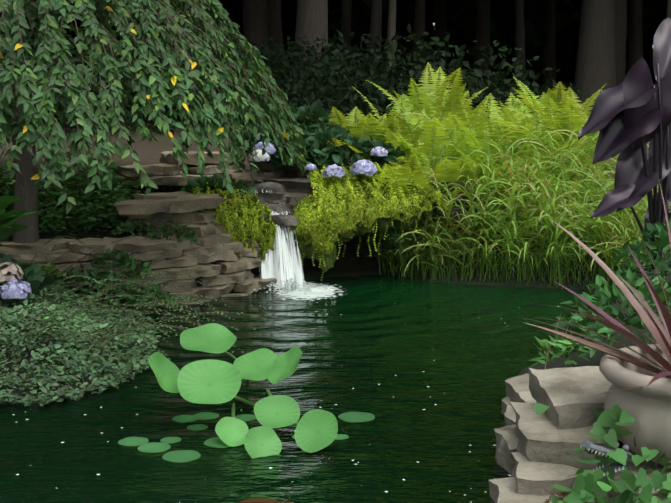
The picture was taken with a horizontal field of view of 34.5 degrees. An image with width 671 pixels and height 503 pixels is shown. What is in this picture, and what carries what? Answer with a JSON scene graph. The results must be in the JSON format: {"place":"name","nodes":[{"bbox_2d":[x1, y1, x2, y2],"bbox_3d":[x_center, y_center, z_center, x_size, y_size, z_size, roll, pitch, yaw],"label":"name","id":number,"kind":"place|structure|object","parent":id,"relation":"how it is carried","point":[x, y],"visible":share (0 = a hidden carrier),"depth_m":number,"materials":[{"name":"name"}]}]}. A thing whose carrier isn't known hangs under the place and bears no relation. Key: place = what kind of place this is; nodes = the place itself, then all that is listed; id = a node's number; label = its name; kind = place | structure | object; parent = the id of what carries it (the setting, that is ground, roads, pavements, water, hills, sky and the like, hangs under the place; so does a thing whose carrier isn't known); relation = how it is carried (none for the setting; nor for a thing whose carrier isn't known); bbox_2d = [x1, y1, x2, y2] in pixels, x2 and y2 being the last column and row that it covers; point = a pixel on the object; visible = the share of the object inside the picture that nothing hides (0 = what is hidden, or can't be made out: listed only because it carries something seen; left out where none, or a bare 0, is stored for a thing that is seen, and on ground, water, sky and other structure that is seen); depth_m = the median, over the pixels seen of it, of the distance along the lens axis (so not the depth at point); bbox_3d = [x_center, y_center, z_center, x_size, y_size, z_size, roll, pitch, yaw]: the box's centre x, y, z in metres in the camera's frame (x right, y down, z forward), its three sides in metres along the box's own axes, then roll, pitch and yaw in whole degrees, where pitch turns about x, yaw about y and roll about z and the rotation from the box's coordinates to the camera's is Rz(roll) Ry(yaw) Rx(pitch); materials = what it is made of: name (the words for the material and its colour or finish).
{"place":"outdoors","nodes":[
{"label":"outdoors","id":0,"kind":"place"},
{"bbox_2d":[0,132,387,298],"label":"hydrangea flowers","id":1,"kind":"object","parent":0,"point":[13,286],"visible":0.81,"depth_m":9.35,"materials":[{"name":"plant"}]},
{"bbox_2d":[239,498,293,502],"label":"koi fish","id":2,"kind":"object","parent":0,"point":[260,500],"visible":1,"depth_m":4.22},
{"bbox_2d":[0,275,608,502],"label":"pond water","id":3,"kind":"structure","parent":0,"point":[407,332],"depth_m":5.52,"materials":[{"name":"green liquid"}]},
{"bbox_2d":[118,323,374,462],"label":"lotus leaves","id":4,"kind":"object","parent":3,"relation":"on","point":[209,381],"visible":0.98,"depth_m":5.09,"materials":[{"name":"green plant"}]},
{"bbox_2d":[223,351,297,426],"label":"lotus stems","id":5,"kind":"object","parent":3,"relation":"in","point":[242,400],"visible":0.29,"depth_m":5.59,"materials":[{"name":"green plant"}]},
{"bbox_2d":[13,301,510,502],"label":"floating petals","id":6,"kind":"object","parent":3,"relation":"on","point":[319,407],"visible":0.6,"depth_m":4.94,"materials":[{"name":"white plant"}]},
{"bbox_2d":[254,189,304,288],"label":"waterfall","id":7,"kind":"structure","parent":3,"relation":"on","point":[283,261],"depth_m":9.07,"materials":[{"name":"white liquid"}]},
{"bbox_2d":[254,278,334,293],"bbox_3d":[-0.415,0.267,8.918,0.823,0.111,0.469,0,8,1],"label":"water foam","id":8,"kind":"object","parent":3,"relation":"on","point":[291,284],"visible":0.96,"depth_m":8.88,"materials":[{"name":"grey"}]},
{"bbox_2d":[0,76,670,452],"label":"ground","id":9,"kind":"structure","parent":0,"point":[348,262],"depth_m":9.36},
{"bbox_2d":[0,195,37,240],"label":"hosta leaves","id":10,"kind":"object","parent":9,"relation":"on","point":[8,228],"visible":1,"depth_m":6.81,"materials":[{"name":"green plant"}]},
{"bbox_2d":[0,254,66,310],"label":"hydrangea bush","id":11,"kind":"object","parent":9,"relation":"on","point":[34,277],"visible":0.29,"depth_m":7.18,"materials":[{"name":"green plant"}]},
{"bbox_2d":[22,262,68,285],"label":"rockery plant","id":12,"kind":"object","parent":9,"relation":"on","point":[48,267],"visible":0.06,"depth_m":7.65,"materials":[{"name":"green plant"}]},
{"bbox_2d":[0,282,161,406],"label":"groundcover leaves","id":13,"kind":"object","parent":9,"relation":"on","point":[15,315],"visible":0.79,"depth_m":6.12,"materials":[{"name":"green plant"}]},
{"bbox_2d":[0,159,180,236],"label":"shrub","id":14,"kind":"object","parent":9,"relation":"on","point":[80,180],"visible":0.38,"depth_m":8.89,"materials":[{"name":"green plant"}]},
{"bbox_2d":[48,266,144,310],"bbox_3d":[-1.942,0.256,7.800,1.154,0.320,0.656,0,8,1],"label":"rockery plant","id":15,"kind":"object","parent":9,"relation":"on","point":[94,275],"visible":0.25,"depth_m":7.77,"materials":[{"name":"green plant"}]},
{"bbox_2d":[19,234,273,374],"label":"bank twigs","id":16,"kind":"object","parent":9,"relation":"on","point":[123,328],"visible":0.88,"depth_m":6.33,"materials":[{"name":"green plant"}]},
{"bbox_2d":[0,0,310,243],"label":"weeping tree","id":17,"kind":"object","parent":9,"relation":"on","point":[117,90],"depth_m":6.85,"materials":[{"name":"green plant"}]},
{"bbox_2d":[0,151,311,310],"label":"rockery wall stones","id":18,"kind":"object","parent":9,"relation":"on","point":[226,271],"visible":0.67,"depth_m":8.62,"materials":[{"name":"stone"}]},
{"bbox_2d":[86,247,154,282],"bbox_3d":[-1.618,0.097,8.035,0.558,0.275,0.433,0,8,1],"label":"rockery plant","id":19,"kind":"object","parent":18,"relation":"on","point":[132,264],"visible":0.79,"depth_m":7.97,"materials":[{"name":"green plant"}]},
{"bbox_2d":[114,219,158,235],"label":"rockery plant","id":20,"kind":"object","parent":18,"relation":"on","point":[127,227],"visible":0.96,"depth_m":8.54,"materials":[{"name":"green plant"}]},
{"bbox_2d":[113,283,176,306],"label":"rockery plant","id":21,"kind":"object","parent":18,"relation":"on","point":[154,286],"visible":0.52,"depth_m":7.97,"materials":[{"name":"green plant"}]},
{"bbox_2d":[146,219,198,244],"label":"rockery plant","id":22,"kind":"object","parent":18,"relation":"on","point":[189,235],"visible":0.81,"depth_m":8.47,"materials":[{"name":"green plant"}]},
{"bbox_2d":[178,173,255,194],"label":"rockery plant","id":23,"kind":"object","parent":18,"relation":"on","point":[200,183],"visible":0.65,"depth_m":9.23,"materials":[{"name":"green plant"}]},
{"bbox_2d":[188,182,276,263],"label":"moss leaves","id":24,"kind":"object","parent":18,"relation":"on","point":[227,220],"visible":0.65,"depth_m":8.96,"materials":[{"name":"green plant"}]},
{"bbox_2d":[196,188,273,256],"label":"stems","id":25,"kind":"object","parent":18,"relation":"on","point":[265,227],"visible":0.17,"depth_m":9.02,"materials":[{"name":"green plant"}]},
{"bbox_2d":[224,117,324,162],"bbox_3d":[-0.566,-1.046,10.120,0.941,0.438,0.825,4,9,26],"label":"hydrangea bush","id":26,"kind":"object","parent":18,"relation":"on","point":[254,140],"visible":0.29,"depth_m":9.95,"materials":[{"name":"green plant"}]},
{"bbox_2d":[250,101,349,133],"bbox_3d":[-0.331,-1.252,10.538,1.091,0.437,0.717,0,8,1],"label":"hydrangea bush","id":27,"kind":"object","parent":18,"relation":"on","point":[309,115],"visible":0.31,"depth_m":10.47,"materials":[{"name":"green plant"}]},
{"bbox_2d":[261,124,374,166],"bbox_3d":[-0.150,-0.969,10.077,1.093,0.442,0.823,0,8,1],"label":"hydrangea bush","id":28,"kind":"object","parent":18,"relation":"on","point":[327,133],"visible":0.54,"depth_m":9.87,"materials":[{"name":"green plant"}]},
{"bbox_2d":[0,24,583,135],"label":"understorey shrubs","id":29,"kind":"object","parent":9,"relation":"on","point":[340,93],"visible":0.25,"depth_m":14.83,"materials":[{"name":"green plant"}]},
{"bbox_2d":[0,0,667,83],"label":"distant treeline","id":30,"kind":"object","parent":9,"relation":"on","point":[462,14],"visible":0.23,"depth_m":58.10,"materials":[{"name":"plant"}]},
{"bbox_2d":[33,0,670,110],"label":"forest","id":31,"kind":"object","parent":9,"relation":"on","point":[601,57],"depth_m":30.25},
{"bbox_2d":[234,176,490,259],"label":"rocks","id":32,"kind":"object","parent":9,"relation":"on","point":[290,193],"visible":0.15,"depth_m":9.70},
{"bbox_2d":[287,154,448,280],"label":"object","id":33,"kind":"object","parent":32,"relation":"on","point":[354,206],"visible":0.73,"depth_m":9.12,"materials":[{"name":"green plant"}]},
{"bbox_2d":[294,163,447,271],"bbox_3d":[0.117,-0.351,9.498,1.291,0.950,1.338,-5,9,-30],"label":"creeping jenny","id":34,"kind":"object","parent":32,"relation":"on","point":[331,260],"visible":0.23,"depth_m":9.15,"materials":[{"name":"green plant"}]},
{"bbox_2d":[319,135,411,168],"bbox_3d":[0.270,-0.903,10.022,0.922,0.361,0.716,0,8,1],"label":"hydrangea bush","id":35,"kind":"object","parent":34,"relation":"on","point":[368,144],"visible":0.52,"depth_m":9.87,"materials":[{"name":"green plant"}]},
{"bbox_2d":[384,227,411,241],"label":"rockery plant","id":36,"kind":"object","parent":34,"relation":"on","point":[395,236],"visible":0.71,"depth_m":9.26,"materials":[{"name":"green plant"}]},
{"bbox_2d":[318,63,604,256],"bbox_3d":[1.383,-1.015,10.677,3.276,1.775,2.865,-1,8,-9],"label":"fern","id":37,"kind":"object","parent":9,"relation":"on","point":[561,110],"visible":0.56,"depth_m":10.37,"materials":[{"name":"green plant"}]},
{"bbox_2d":[344,103,670,285],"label":"ornamental grass","id":38,"kind":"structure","parent":9,"relation":"on","point":[596,194],"depth_m":9.26,"materials":[{"name":"green plant"}]},
{"bbox_2d":[358,180,661,288],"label":"bank grass","id":39,"kind":"structure","parent":9,"relation":"on","point":[528,264],"depth_m":9.21,"materials":[{"name":"green plant"}]},
{"bbox_2d":[488,366,670,502],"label":"stacked rocks","id":40,"kind":"object","parent":9,"relation":"on","point":[535,459],"visible":0.62,"depth_m":4.34,"materials":[{"name":"stone"}]},
{"bbox_2d":[528,330,589,365],"bbox_3d":[1.129,0.486,5.377,0.283,0.201,0.275,6,10,37],"label":"planter plant","id":41,"kind":"object","parent":40,"relation":"on","point":[560,346],"visible":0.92,"depth_m":5.37,"materials":[{"name":"green plant"}]},
{"bbox_2d":[545,312,569,368],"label":"stems","id":42,"kind":"object","parent":41,"relation":"on","point":[550,344],"visible":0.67,"depth_m":5.37,"materials":[{"name":"red"}]},
{"bbox_2d":[571,332,619,357],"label":"planter plant","id":43,"kind":"object","parent":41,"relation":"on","point":[592,352],"visible":0.46,"depth_m":5.30,"materials":[{"name":"green plant"}]},
{"bbox_2d":[543,489,604,502],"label":"moss tuft","id":44,"kind":"object","parent":40,"relation":"on","point":[563,493],"visible":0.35,"depth_m":3.88,"materials":[{"name":"green plant"}]},
{"bbox_2d":[533,404,670,502],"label":"sweet potato vine leaves","id":45,"kind":"object","parent":40,"relation":"on","point":[597,485],"visible":0.85,"depth_m":3.74,"materials":[{"name":"green plant"}]},
{"bbox_2d":[575,441,631,478],"bbox_3d":[0.959,0.733,3.860,0.244,0.143,0.073,-5,10,-34],"label":"alligator head figurine","id":46,"kind":"object","parent":45,"relation":"on","point":[588,446],"visible":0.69,"depth_m":3.86,"materials":[{"name":"grey"}]},
{"bbox_2d":[552,268,670,343],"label":"shrub","id":47,"kind":"object","parent":9,"relation":"on","point":[614,296],"visible":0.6,"depth_m":5.55,"materials":[{"name":"green plant"}]},
{"bbox_2d":[578,18,670,274],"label":"elephant ear plant","id":48,"kind":"object","parent":9,"relation":"on","point":[626,114],"depth_m":6.00,"materials":[{"name":"purple plant"}]},
{"bbox_2d":[599,344,670,466],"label":"stone urn planter","id":49,"kind":"object","parent":9,"relation":"on","point":[648,408],"visible":0.69,"depth_m":3.98,"materials":[{"name":"grey stone"}]},
{"bbox_2d":[518,177,670,400],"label":"cordyline spikes","id":50,"kind":"object","parent":49,"relation":"in","point":[660,333],"visible":0.96,"depth_m":4.22,"materials":[{"name":"plant"}]},
{"bbox_2d":[608,218,670,287],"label":"shrub","id":51,"kind":"object","parent":9,"relation":"on","point":[656,246],"visible":0.88,"depth_m":5.83,"materials":[{"name":"green plant"}]}
]}

